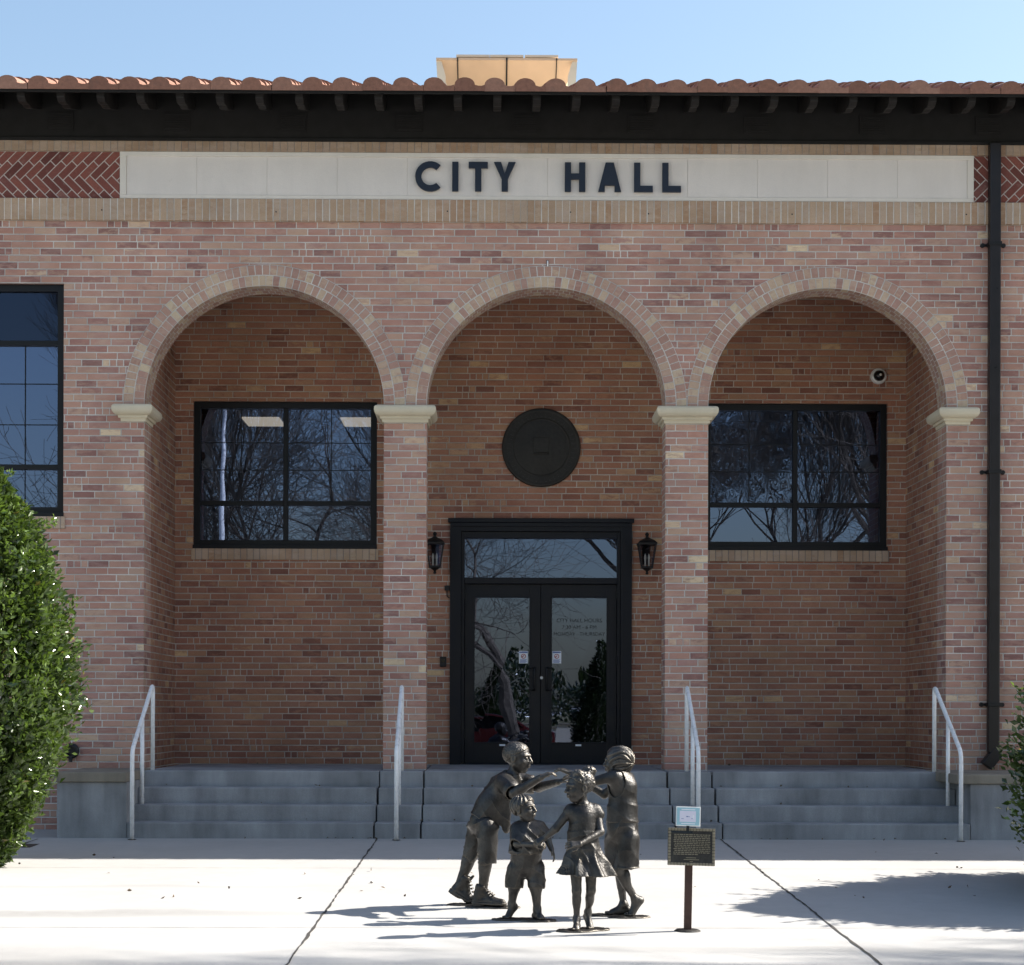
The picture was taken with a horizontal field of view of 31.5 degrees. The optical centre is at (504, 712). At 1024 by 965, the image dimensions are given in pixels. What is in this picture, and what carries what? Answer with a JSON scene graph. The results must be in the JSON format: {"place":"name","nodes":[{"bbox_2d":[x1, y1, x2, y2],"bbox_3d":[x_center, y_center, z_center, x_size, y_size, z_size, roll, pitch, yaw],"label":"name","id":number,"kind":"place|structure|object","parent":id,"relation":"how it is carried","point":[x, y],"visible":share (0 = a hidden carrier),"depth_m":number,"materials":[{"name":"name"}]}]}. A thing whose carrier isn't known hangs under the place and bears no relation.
{"place":"outdoors","nodes":[
{"label":"outdoors","id":0,"kind":"place"},
{"bbox_2d":[0,829,1023,964],"bbox_3d":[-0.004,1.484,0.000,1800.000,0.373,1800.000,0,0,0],"label":"ground","id":1,"kind":"structure","parent":0,"point":[68,901],"depth_m":13.20,"materials":[{"name":"concrete"}]},
{"bbox_2d":[14,844,37,847],"bbox_3d":[-9.369,1.365,18.705,9.550,0.160,2.350,0,0,0],"label":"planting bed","id":2,"kind":"object","parent":1,"relation":"on","point":[29,845],"visible":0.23,"depth_m":17.73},
{"bbox_2d":[0,465,93,866],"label":"clipped bush","id":3,"kind":"object","parent":1,"relation":"on","point":[37,712],"visible":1,"depth_m":15.46,"materials":[{"name":"green plant"}]},
{"bbox_2d":[25,838,881,964],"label":"pavement joints","id":4,"kind":"object","parent":1,"relation":"on","point":[354,870],"visible":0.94,"depth_m":12.95,"materials":[{"name":"grey concrete"}]},
{"bbox_2d":[159,867,772,927],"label":"pavement score lines","id":5,"kind":"object","parent":1,"relation":"on","point":[563,927],"visible":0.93,"depth_m":15.75,"materials":[{"name":"grey concrete"}]},
{"bbox_2d":[18,763,975,898],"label":"fallen leaves","id":6,"kind":"object","parent":1,"relation":"on","point":[552,837],"visible":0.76,"depth_m":15.93,"materials":[{"name":"brown plant"}]},
{"bbox_2d":[446,741,567,908],"bbox_3d":[0.061,0.820,13.152,0.960,1.222,0.457,0,0,33],"label":"child statue","id":7,"kind":"object","parent":1,"relation":"on","point":[491,812],"visible":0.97,"depth_m":13.10,"materials":[{"name":"grey metal"}]},
{"bbox_2d":[0,75,1023,839],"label":"city hall","id":8,"kind":"structure","parent":1,"relation":"on","point":[284,361],"depth_m":20.04,"materials":[{"name":"brick"}]},
{"bbox_2d":[0,284,64,528],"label":"window","id":9,"kind":"structure","parent":8,"relation":"in","point":[31,315],"depth_m":20.06,"materials":[{"name":"glass"}]},
{"bbox_2d":[63,743,78,761],"bbox_3d":[-4.751,0.440,19.925,0.170,0.205,0.080,0,0,0],"label":"pipe outlet","id":10,"kind":"object","parent":8,"relation":"attached to","point":[73,747],"visible":0.66,"depth_m":19.91,"materials":[{"name":"black metal"}]},
{"bbox_2d":[128,684,154,839],"bbox_3d":[-3.776,0.499,18.971,0.090,1.601,1.187,0,0,0],"label":"handrail","id":11,"kind":"object","parent":8,"relation":"on","point":[140,726],"visible":1,"depth_m":18.93,"materials":[{"name":"metal"}]},
{"bbox_2d":[191,402,377,559],"bbox_3d":[-2.647,-2.802,21.997,2.257,1.919,0.148,0,0,0],"label":"window","id":12,"kind":"structure","parent":8,"relation":"in","point":[273,480],"depth_m":22.04,"materials":[{"name":"black glass"}]},
{"bbox_2d":[393,685,403,840],"bbox_3d":[-1.099,0.506,18.991,0.090,1.601,1.187,0,0,0],"label":"handrail","id":13,"kind":"object","parent":8,"relation":"on","point":[399,755],"visible":1,"depth_m":18.78,"materials":[{"name":"metal"}]},
{"bbox_2d":[428,532,444,573],"bbox_3d":[-0.834,-1.916,21.822,0.230,0.512,0.265,0,0,0],"label":"wall lantern","id":14,"kind":"object","parent":8,"relation":"attached to","point":[434,542],"depth_m":21.79,"materials":[{"name":"black metal"}]},
{"bbox_2d":[440,657,446,666],"bbox_3d":[-0.738,-0.612,21.938,0.080,0.124,0.034,0,0,0],"label":"door reader","id":15,"kind":"object","parent":8,"relation":"attached to","point":[443,661],"depth_m":21.93,"materials":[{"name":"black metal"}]},
{"bbox_2d":[445,586,449,597],"bbox_3d":[-0.689,-1.454,21.940,0.063,0.155,0.030,0,0,0],"label":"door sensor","id":16,"kind":"object","parent":8,"relation":"attached to","point":[447,588],"depth_m":21.93,"materials":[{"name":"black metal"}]},
{"bbox_2d":[464,584,540,763],"bbox_3d":[-0.028,-0.468,21.979,0.926,2.174,0.123,0,0,0],"label":"door","id":17,"kind":"structure","parent":8,"relation":"in","point":[502,693],"depth_m":22.01,"materials":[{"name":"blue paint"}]},
{"bbox_2d":[519,651,527,662],"bbox_3d":[0.232,-0.669,22.008,0.110,0.150,0.004,0,0,0],"label":"paper notice","id":18,"kind":"object","parent":17,"relation":"attached to","point":[523,656],"visible":1,"depth_m":22.01,"materials":[{"name":"white paper"}]},
{"bbox_2d":[436,54,576,86],"bbox_3d":[0.025,-8.447,25.994,1.940,1.235,2.054,0,0,0],"label":"rooftop unit","id":19,"kind":"object","parent":8,"relation":"on","point":[512,70],"visible":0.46,"depth_m":25.08,"materials":[{"name":"beige metal"}]},
{"bbox_2d":[502,408,580,486],"bbox_3d":[0.446,-3.197,21.929,0.950,0.950,0.070,0,0,0],"label":"round medallion","id":20,"kind":"object","parent":8,"relation":"attached to","point":[541,447],"visible":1,"depth_m":21.93,"materials":[{"name":"brown metal"}]},
{"bbox_2d":[415,161,680,192],"bbox_3d":[0.481,-5.880,19.963,2.920,0.330,0.030,0,0,0],"label":"city hall sign","id":21,"kind":"object","parent":8,"relation":"attached to","point":[609,177],"visible":1,"depth_m":19.95,"materials":[{"name":"black metal"}]},
{"bbox_2d":[540,584,616,763],"bbox_3d":[0.899,-0.466,21.986,0.938,2.174,0.123,0,0,0],"label":"door","id":22,"kind":"structure","parent":8,"relation":"in","point":[579,621],"depth_m":22.02,"materials":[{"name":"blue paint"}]},
{"bbox_2d":[552,651,560,662],"bbox_3d":[0.635,-0.668,22.011,0.110,0.150,0.004,0,0,0],"label":"paper notice","id":23,"kind":"object","parent":22,"relation":"attached to","point":[556,656],"visible":1,"depth_m":22.01,"materials":[{"name":"white paper"}]},
{"bbox_2d":[637,532,656,574],"bbox_3d":[1.713,-1.909,21.841,0.230,0.512,0.265,0,0,0],"label":"wall lantern","id":24,"kind":"object","parent":8,"relation":"attached to","point":[646,542],"depth_m":21.81,"materials":[{"name":"black metal"}]},
{"bbox_2d":[684,686,700,827],"bbox_3d":[1.968,0.515,19.014,0.090,1.601,1.187,0,0,0],"label":"handrail","id":25,"kind":"object","parent":8,"relation":"on","point":[694,734],"visible":0.81,"depth_m":18.98,"materials":[{"name":"metal"}]},
{"bbox_2d":[708,404,888,561],"bbox_3d":[3.528,-2.785,22.043,2.257,1.919,0.148,0,0,0],"label":"window","id":26,"kind":"structure","parent":8,"relation":"in","point":[787,482],"depth_m":22.09,"materials":[{"name":"black glass"}]},
{"bbox_2d":[870,368,886,383],"bbox_3d":[4.527,-4.068,21.933,0.196,0.196,0.123,0,0,0],"label":"security camera","id":27,"kind":"object","parent":8,"relation":"attached to","point":[878,375],"visible":1,"depth_m":21.94,"materials":[{"name":"white plastic"}]},
{"bbox_2d":[932,687,963,841],"bbox_3d":[4.641,0.522,19.034,0.090,1.601,1.187,0,0,0],"label":"handrail","id":28,"kind":"object","parent":8,"relation":"on","point":[949,725],"visible":1,"depth_m":19.00,"materials":[{"name":"metal"}]},
{"bbox_2d":[979,142,1005,769],"bbox_3d":[5.380,-2.814,19.979,0.281,6.883,0.124,0,0,0],"label":"downspout","id":29,"kind":"object","parent":8,"relation":"attached to","point":[993,472],"visible":1,"depth_m":19.93,"materials":[{"name":"brown metal"}]},
{"bbox_2d":[491,794,556,922],"bbox_3d":[0.151,1.002,12.456,0.442,0.889,0.255,0,0,22],"label":"child statue","id":30,"kind":"object","parent":1,"relation":"on","point":[527,829],"visible":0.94,"depth_m":12.40,"materials":[{"name":"brown metal"}]},
{"bbox_2d":[533,765,617,932],"bbox_3d":[0.485,0.903,11.934,0.498,1.109,0.366,0,0,-24],"label":"child statue","id":31,"kind":"object","parent":1,"relation":"on","point":[585,857],"visible":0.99,"depth_m":11.89,"materials":[{"name":"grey metal"}]},
{"bbox_2d":[554,745,650,918],"bbox_3d":[0.690,0.836,12.674,0.651,1.217,0.331,0,0,28],"label":"child statue","id":32,"kind":"object","parent":1,"relation":"on","point":[621,840],"visible":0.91,"depth_m":12.55,"materials":[{"name":"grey metal"}]},
{"bbox_2d":[667,828,714,932],"bbox_3d":[1.222,1.096,11.940,0.312,0.678,0.175,1,0,0],"label":"plaque post","id":33,"kind":"object","parent":1,"relation":"on","point":[690,848],"visible":1,"depth_m":11.91,"materials":[{"name":"brown metal"}]},
{"bbox_2d":[676,806,700,830],"bbox_3d":[1.203,0.696,11.903,0.160,0.158,0.016,2,-6,-1],"label":"framed card","id":34,"kind":"object","parent":33,"relation":"on","point":[687,817],"visible":1,"depth_m":11.90,"materials":[{"name":"white paper"}]},
{"bbox_2d":[993,679,1023,850],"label":"clipped bush","id":35,"kind":"object","parent":1,"relation":"on","point":[1016,756],"visible":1,"depth_m":14.49,"materials":[{"name":"green plant"}]},
{"bbox_2d":[0,0,1023,85],"label":"sky","id":36,"kind":"structure","parent":0,"point":[660,41],"materials":[{"name":"blue"}]}
]}

